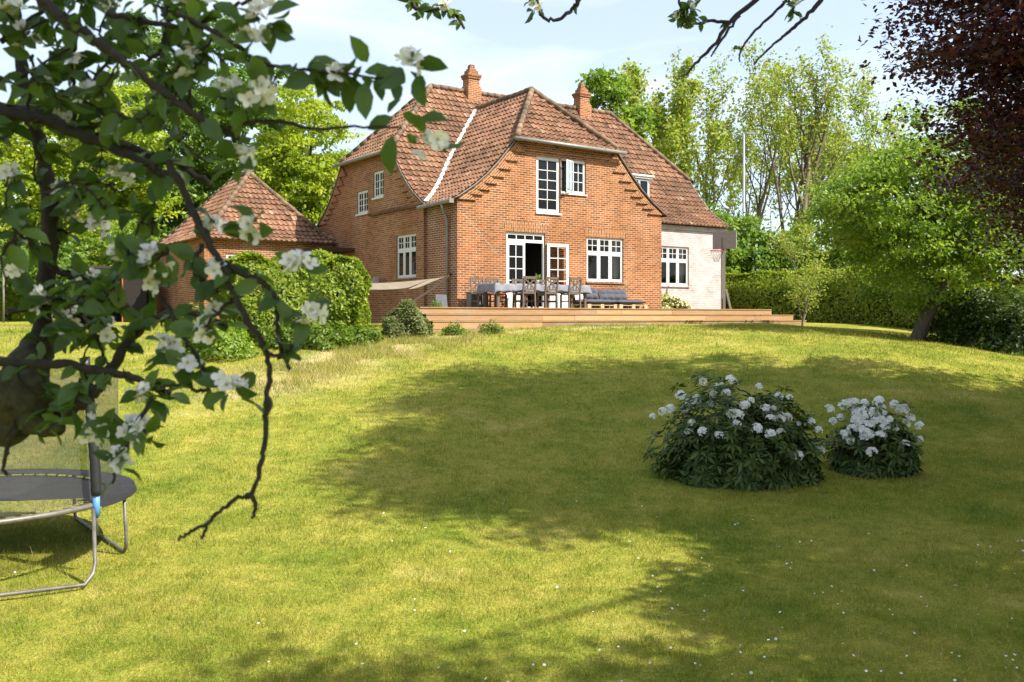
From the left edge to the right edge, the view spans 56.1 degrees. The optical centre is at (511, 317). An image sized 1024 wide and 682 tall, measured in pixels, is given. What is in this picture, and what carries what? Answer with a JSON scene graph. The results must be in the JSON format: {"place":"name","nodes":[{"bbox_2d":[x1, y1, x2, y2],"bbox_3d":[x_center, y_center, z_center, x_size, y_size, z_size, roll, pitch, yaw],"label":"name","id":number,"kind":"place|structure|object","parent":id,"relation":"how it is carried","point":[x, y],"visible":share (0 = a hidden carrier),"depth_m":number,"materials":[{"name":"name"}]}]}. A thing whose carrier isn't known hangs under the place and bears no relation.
{"place":"outdoors","nodes":[
{"label":"outdoors","id":0,"kind":"place"},
{"bbox_2d":[122,328,529,412],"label":"long grass","id":1,"kind":"structure","parent":0,"point":[299,371],"depth_m":20.70,"materials":[{"name":"plant"}]},
{"bbox_2d":[0,318,1023,681],"bbox_3d":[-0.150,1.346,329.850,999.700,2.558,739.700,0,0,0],"label":"lawn","id":2,"kind":"structure","parent":0,"point":[490,626],"depth_m":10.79,"materials":[{"name":"green plant"}]},
{"bbox_2d":[0,267,4,322],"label":"clothes post","id":3,"kind":"object","parent":2,"relation":"on","point":[3,301],"visible":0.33,"depth_m":35.97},
{"bbox_2d":[0,98,96,320],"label":"leafy tree","id":4,"kind":"object","parent":2,"relation":"on","point":[20,154],"visible":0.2,"depth_m":43.14,"materials":[{"name":"green plant"}]},
{"bbox_2d":[0,231,105,315],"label":"leafy tree","id":5,"kind":"object","parent":2,"relation":"on","point":[67,252],"visible":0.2,"depth_m":40.41,"materials":[{"name":"green plant"}]},
{"bbox_2d":[0,357,136,596],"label":"trampoline","id":6,"kind":"object","parent":2,"relation":"on","point":[46,486],"visible":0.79,"depth_m":9.75,"materials":[{"name":"metal"}]},
{"bbox_2d":[17,66,186,314],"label":"leafy tree","id":7,"kind":"object","parent":2,"relation":"on","point":[140,88],"visible":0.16,"depth_m":46.08,"materials":[{"name":"green plant"}]},
{"bbox_2d":[70,265,152,321],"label":"garden shed","id":8,"kind":"structure","parent":2,"relation":"on","point":[137,298],"depth_m":37.84,"materials":[{"name":"brown wood"}]},
{"bbox_2d":[80,218,166,305],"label":"leafy tree","id":9,"kind":"object","parent":2,"relation":"on","point":[129,231],"visible":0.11,"depth_m":42.42,"materials":[{"name":"green plant"}]},
{"bbox_2d":[105,8,232,241],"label":"leafy tree","id":10,"kind":"object","parent":2,"relation":"on","point":[194,141],"visible":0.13,"depth_m":58.87,"materials":[{"name":"green plant"}]},
{"bbox_2d":[180,302,263,358],"bbox_3d":[-6.596,0.297,21.443,2.300,1.270,2.035,0,0,0],"label":"garden shrub","id":11,"kind":"object","parent":2,"relation":"on","point":[234,343],"visible":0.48,"depth_m":21.09,"materials":[{"name":"green plant"}]},
{"bbox_2d":[163,14,306,221],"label":"leafy tree","id":12,"kind":"object","parent":2,"relation":"on","point":[240,72],"visible":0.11,"depth_m":59.76,"materials":[{"name":"green plant"}]},
{"bbox_2d":[156,171,337,321],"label":"brick outbuilding","id":13,"kind":"structure","parent":2,"relation":"on","point":[291,226],"depth_m":37.07,"materials":[{"name":"red brick"}]},
{"bbox_2d":[226,253,235,257],"bbox_3d":[-10.103,-1.925,35.460,0.950,0.850,0.060,0,0,-34],"label":"window","id":14,"kind":"structure","parent":13,"relation":"in","point":[228,255],"depth_m":35.26,"materials":[{"name":"white paint"}]},
{"bbox_2d":[255,323,309,347],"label":"herb clump","id":15,"kind":"object","parent":2,"relation":"on","point":[288,334],"visible":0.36,"depth_m":22.32,"materials":[{"name":"green plant"}]},
{"bbox_2d":[216,249,372,342],"bbox_3d":[-5.527,-0.500,24.448,3.976,2.646,3.106,0,0,-11],"label":"clipped hedge","id":16,"kind":"object","parent":2,"relation":"on","point":[347,294],"visible":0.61,"depth_m":23.63,"materials":[{"name":"green plant"}]},
{"bbox_2d":[244,82,364,229],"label":"leafy tree","id":17,"kind":"object","parent":2,"relation":"on","point":[285,161],"visible":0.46,"depth_m":52.13,"materials":[{"name":"green plant"}]},
{"bbox_2d":[299,320,353,349],"bbox_3d":[-4.470,0.418,22.469,1.587,0.723,1.151,0,0,22],"label":"herb clump","id":18,"kind":"object","parent":2,"relation":"on","point":[326,339],"visible":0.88,"depth_m":22.18,"materials":[{"name":"green plant"}]},
{"bbox_2d":[302,247,353,275],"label":"porch roof","id":19,"kind":"structure","parent":2,"relation":"on","point":[335,250],"depth_m":35.70,"materials":[{"name":"brown wood"}]},
{"bbox_2d":[339,323,383,344],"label":"herb clump","id":20,"kind":"object","parent":2,"relation":"on","point":[364,335],"visible":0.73,"depth_m":23.02,"materials":[{"name":"green plant"}]},
{"bbox_2d":[379,298,434,337],"bbox_3d":[-2.690,0.025,24.611,1.448,1.073,1.392,0,0,0],"label":"lavender bush","id":21,"kind":"object","parent":2,"relation":"on","point":[403,319],"visible":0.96,"depth_m":24.29,"materials":[{"name":"plant"}]},
{"bbox_2d":[0,0,823,541],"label":"apple tree","id":22,"kind":"object","parent":2,"relation":"on","point":[34,400],"visible":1,"depth_m":1.92,"materials":[{"name":"green plant"}]},
{"bbox_2d":[441,321,469,335],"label":"weed tuft","id":23,"kind":"object","parent":2,"relation":"on","point":[453,329],"visible":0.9,"depth_m":24.69,"materials":[{"name":"green plant"}]},
{"bbox_2d":[478,319,505,333],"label":"weed tuft","id":24,"kind":"object","parent":2,"relation":"on","point":[490,327],"visible":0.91,"depth_m":25.01,"materials":[{"name":"green plant"}]},
{"bbox_2d":[14,477,1023,681],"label":"daisies","id":25,"kind":"object","parent":2,"relation":"on","point":[750,672],"visible":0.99,"depth_m":7.34,"materials":[{"name":"white plant"}]},
{"bbox_2d":[316,64,731,322],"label":"brick house","id":26,"kind":"structure","parent":2,"relation":"on","point":[530,181],"depth_m":33.49,"materials":[{"name":"brick"}]},
{"bbox_2d":[355,190,367,215],"bbox_3d":[-5.500,-4.229,35.465,0.170,0.898,1.000,0,0,-34],"label":"window","id":27,"kind":"structure","parent":26,"relation":"in","point":[363,195],"depth_m":35.49,"materials":[{"name":"white paint"}]},
{"bbox_2d":[370,276,377,290],"bbox_3d":[-4.799,-1.205,33.832,0.484,0.523,0.422,0,0,0],"label":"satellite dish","id":28,"kind":"object","parent":26,"relation":"attached to","point":[374,279],"visible":0.34,"depth_m":33.90,"materials":[{"name":"metal"}]},
{"bbox_2d":[371,170,383,199],"bbox_3d":[-4.757,-4.744,34.360,0.170,1.008,0.900,0,0,-34],"label":"window","id":29,"kind":"structure","parent":26,"relation":"in","point":[378,176],"depth_m":34.39,"materials":[{"name":"white paint"}]},
{"bbox_2d":[395,233,415,279],"bbox_3d":[-3.573,-2.054,32.609,0.170,1.528,1.490,0,0,-34],"label":"window","id":30,"kind":"structure","parent":26,"relation":"in","point":[406,243],"depth_m":32.66,"materials":[{"name":"white paint"}]},
{"bbox_2d":[370,273,451,300],"bbox_3d":[-2.883,-0.909,27.646,0.449,0.994,5.654,0,0,24],"label":"shade sail","id":31,"kind":"object","parent":26,"relation":"attached to","point":[391,285],"visible":0.9,"depth_m":27.49,"materials":[{"name":"fabric"}]},
{"bbox_2d":[507,242,524,306],"bbox_3d":[0.138,-1.388,31.299,0.720,2.141,0.110,0,0,-34],"label":"door","id":32,"kind":"structure","parent":26,"relation":"in","point":[515,250],"depth_m":31.31,"materials":[{"name":"white paint"}]},
{"bbox_2d":[536,156,561,214],"bbox_3d":[1.194,-4.389,32.003,1.050,1.918,0.170,0,0,-34],"label":"window","id":33,"kind":"structure","parent":26,"relation":"in","point":[547,168],"depth_m":32.02,"materials":[{"name":"white paint"}]},
{"bbox_2d":[547,243,568,307],"bbox_3d":[1.541,-1.387,32.036,0.826,2.141,0.099,0,0,-27],"label":"door","id":34,"kind":"structure","parent":26,"relation":"in","point":[564,297],"depth_m":32.08,"materials":[{"name":"white paint"}]},
{"bbox_2d":[561,159,587,195],"bbox_3d":[2.075,-4.749,32.594,1.120,1.198,0.170,0,0,-34],"label":"window","id":35,"kind":"structure","parent":26,"relation":"in","point":[578,166],"depth_m":32.70,"materials":[{"name":"white paint"}]},
{"bbox_2d":[586,237,624,283],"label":"window","id":36,"kind":"structure","parent":26,"relation":"in","point":[597,253],"depth_m":33.82,"materials":[{"name":"white paint"}]},
{"bbox_2d":[661,246,689,286],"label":"window","id":37,"kind":"structure","parent":26,"relation":"in","point":[681,264],"depth_m":38.25,"materials":[{"name":"white paint"}]},
{"bbox_2d":[392,307,806,331],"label":"wooden deck","id":38,"kind":"structure","parent":2,"relation":"on","point":[440,318],"depth_m":28.82,"materials":[{"name":"brown wood"}]},
{"bbox_2d":[429,299,442,306],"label":"herb","id":39,"kind":"object","parent":38,"relation":"on","point":[438,305],"visible":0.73,"depth_m":29.17,"materials":[{"name":"green plant"}]},
{"bbox_2d":[435,295,447,306],"bbox_3d":[-2.184,-0.497,29.720,0.400,0.420,0.104,0,0,-34],"label":"slate board","id":40,"kind":"object","parent":38,"relation":"on","point":[442,299],"visible":0.56,"depth_m":29.74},
{"bbox_2d":[466,291,482,306],"bbox_3d":[-1.166,-0.557,29.945,0.440,0.500,0.380,0,0,-34],"label":"storage box","id":41,"kind":"object","parent":38,"relation":"on","point":[468,299],"visible":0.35,"depth_m":29.84,"materials":[{"name":"grey metal"}]},
{"bbox_2d":[470,277,490,306],"bbox_3d":[-0.970,-0.763,29.588,0.475,0.955,0.535,0,0,-30],"label":"dining chair","id":42,"kind":"object","parent":38,"relation":"on","point":[475,289],"visible":0.73,"depth_m":29.62,"materials":[{"name":"brown wood"}]},
{"bbox_2d":[485,278,506,306],"bbox_3d":[-0.487,-0.763,29.975,0.475,0.955,0.535,0,0,-34],"label":"dining chair","id":43,"kind":"object","parent":38,"relation":"on","point":[495,280],"visible":0.43,"depth_m":29.99,"materials":[{"name":"brown wood"}]},
{"bbox_2d":[511,279,532,307],"bbox_3d":[0.326,-0.763,30.559,0.475,0.955,0.535,0,0,-34],"label":"dining chair","id":44,"kind":"object","parent":38,"relation":"on","point":[514,280],"visible":0.66,"depth_m":30.57,"materials":[{"name":"brown wood"}]},
{"bbox_2d":[514,276,536,307],"bbox_3d":[0.412,-0.763,28.965,0.475,0.955,0.535,0,0,-34],"label":"dining chair","id":45,"kind":"object","parent":38,"relation":"on","point":[534,278],"visible":0.94,"depth_m":28.84,"materials":[{"name":"brown wood"}]},
{"bbox_2d":[483,283,588,307],"bbox_3d":[0.734,-0.654,29.899,3.500,0.735,0.900,0,0,-34],"label":"dining table","id":46,"kind":"object","parent":38,"relation":"on","point":[498,299],"visible":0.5,"depth_m":29.28,"materials":[{"name":"grey wood"}]},
{"bbox_2d":[476,283,592,295],"bbox_3d":[0.735,-0.833,29.900,3.739,0.399,1.064,0,0,-34],"label":"tablecloth","id":47,"kind":"object","parent":46,"relation":"on","point":[493,288],"visible":0.66,"depth_m":29.20,"materials":[{"name":"white fabric"}]},
{"bbox_2d":[539,280,555,307],"bbox_3d":[1.124,-0.763,31.073,0.475,0.955,0.535,0,0,-34],"label":"dining chair","id":48,"kind":"object","parent":38,"relation":"on","point":[541,281],"visible":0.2,"depth_m":31.18,"materials":[{"name":"brown wood"}]},
{"bbox_2d":[537,277,558,307],"bbox_3d":[1.091,-0.763,29.423,0.475,0.955,0.535,0,0,-34],"label":"dining chair","id":49,"kind":"object","parent":38,"relation":"on","point":[545,293],"visible":0.94,"depth_m":29.30,"materials":[{"name":"brown wood"}]},
{"bbox_2d":[560,277,581,307],"bbox_3d":[1.838,-0.763,29.926,0.475,0.955,0.535,0,0,-34],"label":"dining chair","id":50,"kind":"object","parent":38,"relation":"on","point":[569,301],"visible":0.92,"depth_m":29.80,"materials":[{"name":"brown wood"}]},
{"bbox_2d":[573,304,647,307],"bbox_3d":[3.352,-0.367,32.715,2.630,0.160,0.840,0,0,-34],"label":"pallet sofa","id":51,"kind":"object","parent":38,"relation":"on","point":[612,306],"visible":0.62,"depth_m":32.40,"materials":[{"name":"brown wood"}]},
{"bbox_2d":[575,299,615,303],"bbox_3d":[2.804,-0.536,32.321,1.270,0.162,0.840,0,0,-34],"label":"cushion","id":52,"kind":"object","parent":51,"relation":"on","point":[599,301],"visible":0.79,"depth_m":32.01,"materials":[{"name":"grey fabric"}]},
{"bbox_2d":[575,294,582,299],"bbox_3d":[2.243,-0.758,32.277,0.360,0.360,0.114,0,-20,-34],"label":"pillow","id":53,"kind":"object","parent":52,"relation":"on","point":[576,297],"visible":0.31,"depth_m":32.17,"materials":[{"name":"white fabric"}]},
{"bbox_2d":[587,288,598,298],"bbox_3d":[2.550,-0.809,32.627,0.950,0.420,0.180,0,-22,-34],"label":"cushion","id":54,"kind":"object","parent":52,"relation":"on","point":[594,294],"visible":0.48,"depth_m":32.70,"materials":[{"name":"grey fabric"}]},
{"bbox_2d":[612,299,645,303],"bbox_3d":[3.923,-0.536,33.076,1.270,0.162,0.840,0,0,-34],"label":"cushion","id":55,"kind":"object","parent":51,"relation":"on","point":[621,301],"visible":0.77,"depth_m":32.71,"materials":[{"name":"grey fabric"}]},
{"bbox_2d":[597,289,627,299],"bbox_3d":[3.495,-0.789,33.264,1.250,0.420,0.180,0,-24,-34],"label":"cushion","id":56,"kind":"object","parent":55,"relation":"on","point":[612,294],"visible":0.92,"depth_m":33.17,"materials":[{"name":"grey fabric"}]},
{"bbox_2d":[661,293,691,308],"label":"flowering shrub","id":57,"kind":"object","parent":38,"relation":"on","point":[670,303],"visible":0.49,"depth_m":35.74,"materials":[{"name":"green plant"}]},
{"bbox_2d":[710,231,736,308],"bbox_3d":[7.994,-1.448,36.420,1.042,3.663,0.870,0,0,0],"label":"basketball stand","id":58,"kind":"object","parent":38,"relation":"on","point":[723,241],"visible":0.99,"depth_m":36.54,"materials":[{"name":"grey wood"}]},
{"bbox_2d":[575,64,663,142],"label":"leafy tree","id":59,"kind":"object","parent":2,"relation":"on","point":[602,85],"visible":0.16,"depth_m":52.87,"materials":[{"name":"green plant"}]},
{"bbox_2d":[614,54,732,184],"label":"slender tree","id":60,"kind":"object","parent":2,"relation":"on","point":[675,141],"visible":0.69,"depth_m":57.88,"materials":[{"name":"green plant"}]},
{"bbox_2d":[646,85,704,194],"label":"slender tree","id":61,"kind":"object","parent":2,"relation":"on","point":[696,124],"visible":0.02,"depth_m":73.84,"materials":[{"name":"green plant"}]},
{"bbox_2d":[662,42,754,208],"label":"slender tree","id":62,"kind":"object","parent":2,"relation":"on","point":[706,195],"visible":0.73,"depth_m":60.61,"materials":[{"name":"green plant"}]},
{"bbox_2d":[703,198,752,288],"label":"leafy tree","id":63,"kind":"object","parent":2,"relation":"on","point":[739,251],"visible":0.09,"depth_m":49.43,"materials":[{"name":"green plant"}]},
{"bbox_2d":[642,368,834,491],"bbox_3d":[3.031,1.491,12.899,2.108,1.590,2.053,0,0,-39],"label":"rhododendron","id":64,"kind":"object","parent":2,"relation":"on","point":[732,449],"visible":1,"depth_m":12.42,"materials":[{"name":"green plant"}]},
{"bbox_2d":[742,132,753,215],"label":"street lamp","id":65,"kind":"object","parent":2,"relation":"on","point":[749,133],"visible":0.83,"depth_m":53.94,"materials":[{"name":"grey metal"}]},
{"bbox_2d":[690,101,820,233],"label":"slender tree","id":66,"kind":"object","parent":2,"relation":"on","point":[730,187],"visible":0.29,"depth_m":77.14,"materials":[{"name":"green plant"}]},
{"bbox_2d":[724,35,791,261],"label":"slender tree","id":67,"kind":"object","parent":2,"relation":"on","point":[760,197],"visible":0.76,"depth_m":62.89,"materials":[{"name":"green plant"}]},
{"bbox_2d":[724,211,797,291],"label":"leafy tree","id":68,"kind":"object","parent":2,"relation":"on","point":[759,259],"visible":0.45,"depth_m":50.93,"materials":[{"name":"green plant"}]},
{"bbox_2d":[745,113,836,247],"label":"slender tree","id":69,"kind":"object","parent":2,"relation":"on","point":[795,167],"visible":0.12,"depth_m":78.00,"materials":[{"name":"green plant"}]},
{"bbox_2d":[762,201,834,280],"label":"twiggy bush","id":70,"kind":"object","parent":2,"relation":"on","point":[788,248],"visible":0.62,"depth_m":40.18,"materials":[{"name":"green plant"}]},
{"bbox_2d":[772,230,828,284],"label":"leafy tree","id":71,"kind":"object","parent":2,"relation":"on","point":[812,244],"visible":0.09,"depth_m":53.34,"materials":[{"name":"green plant"}]},
{"bbox_2d":[753,24,858,229],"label":"slender tree","id":72,"kind":"object","parent":2,"relation":"on","point":[828,101],"visible":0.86,"depth_m":58.16,"materials":[{"name":"green plant"}]},
{"bbox_2d":[782,252,847,325],"bbox_3d":[9.729,-0.878,31.721,2.470,2.516,1.994,0,0,-37],"label":"twiggy bush","id":73,"kind":"object","parent":2,"relation":"on","point":[801,287],"visible":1,"depth_m":31.43,"materials":[{"name":"green plant"}]},
{"bbox_2d":[763,35,875,261],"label":"slender tree","id":74,"kind":"object","parent":2,"relation":"on","point":[806,176],"visible":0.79,"depth_m":57.65,"materials":[{"name":"green plant"}]},
{"bbox_2d":[787,205,885,290],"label":"leafy tree","id":75,"kind":"object","parent":2,"relation":"on","point":[832,260],"visible":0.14,"depth_m":49.60,"materials":[{"name":"green plant"}]},
{"bbox_2d":[809,104,874,210],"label":"slender tree","id":76,"kind":"object","parent":2,"relation":"on","point":[833,127],"visible":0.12,"depth_m":75.03,"materials":[{"name":"green plant"}]},
{"bbox_2d":[795,61,907,186],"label":"slender tree","id":77,"kind":"object","parent":2,"relation":"on","point":[865,106],"visible":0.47,"depth_m":59.88,"materials":[{"name":"green plant"}]},
{"bbox_2d":[818,395,925,479],"bbox_3d":[4.916,1.648,13.090,1.457,1.170,1.217,0,0,0],"label":"rhododendron","id":78,"kind":"object","parent":2,"relation":"on","point":[873,450],"visible":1,"depth_m":12.85,"materials":[{"name":"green plant"}]},
{"bbox_2d":[726,265,1023,332],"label":"boundary hedge","id":79,"kind":"object","parent":2,"relation":"on","point":[843,305],"visible":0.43,"depth_m":35.63,"materials":[{"name":"green plant"}]},
{"bbox_2d":[782,94,1023,340],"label":"maple tree","id":80,"kind":"object","parent":2,"relation":"on","point":[894,223],"visible":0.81,"depth_m":25.81,"materials":[{"name":"green plant"}]},
{"bbox_2d":[849,0,1023,285],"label":"copper beech","id":81,"kind":"object","parent":2,"relation":"on","point":[997,63],"visible":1,"depth_m":13.70,"materials":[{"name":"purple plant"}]},
{"bbox_2d":[925,279,1009,344],"bbox_3d":[12.802,-0.153,27.335,2.450,1.989,2.322,0,0,39],"label":"dark shrub","id":82,"kind":"object","parent":2,"relation":"on","point":[942,322],"visible":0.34,"depth_m":26.91,"materials":[{"name":"green plant"}]},
{"bbox_2d":[916,153,1023,300],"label":"leafy tree","id":83,"kind":"object","parent":2,"relation":"on","point":[1015,264],"depth_m":38.88,"materials":[{"name":"green plant"}]},
{"bbox_2d":[936,280,1023,350],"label":"dark shrub","id":84,"kind":"object","parent":2,"relation":"on","point":[969,332],"visible":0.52,"depth_m":25.90,"materials":[{"name":"green plant"}]},
{"bbox_2d":[968,287,1023,355],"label":"dark shrub","id":85,"kind":"object","parent":2,"relation":"on","point":[1009,341],"visible":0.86,"depth_m":24.82,"materials":[{"name":"green plant"}]},
{"bbox_2d":[0,0,1023,277],"label":"sky","id":86,"kind":"structure","parent":0,"point":[510,55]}
]}

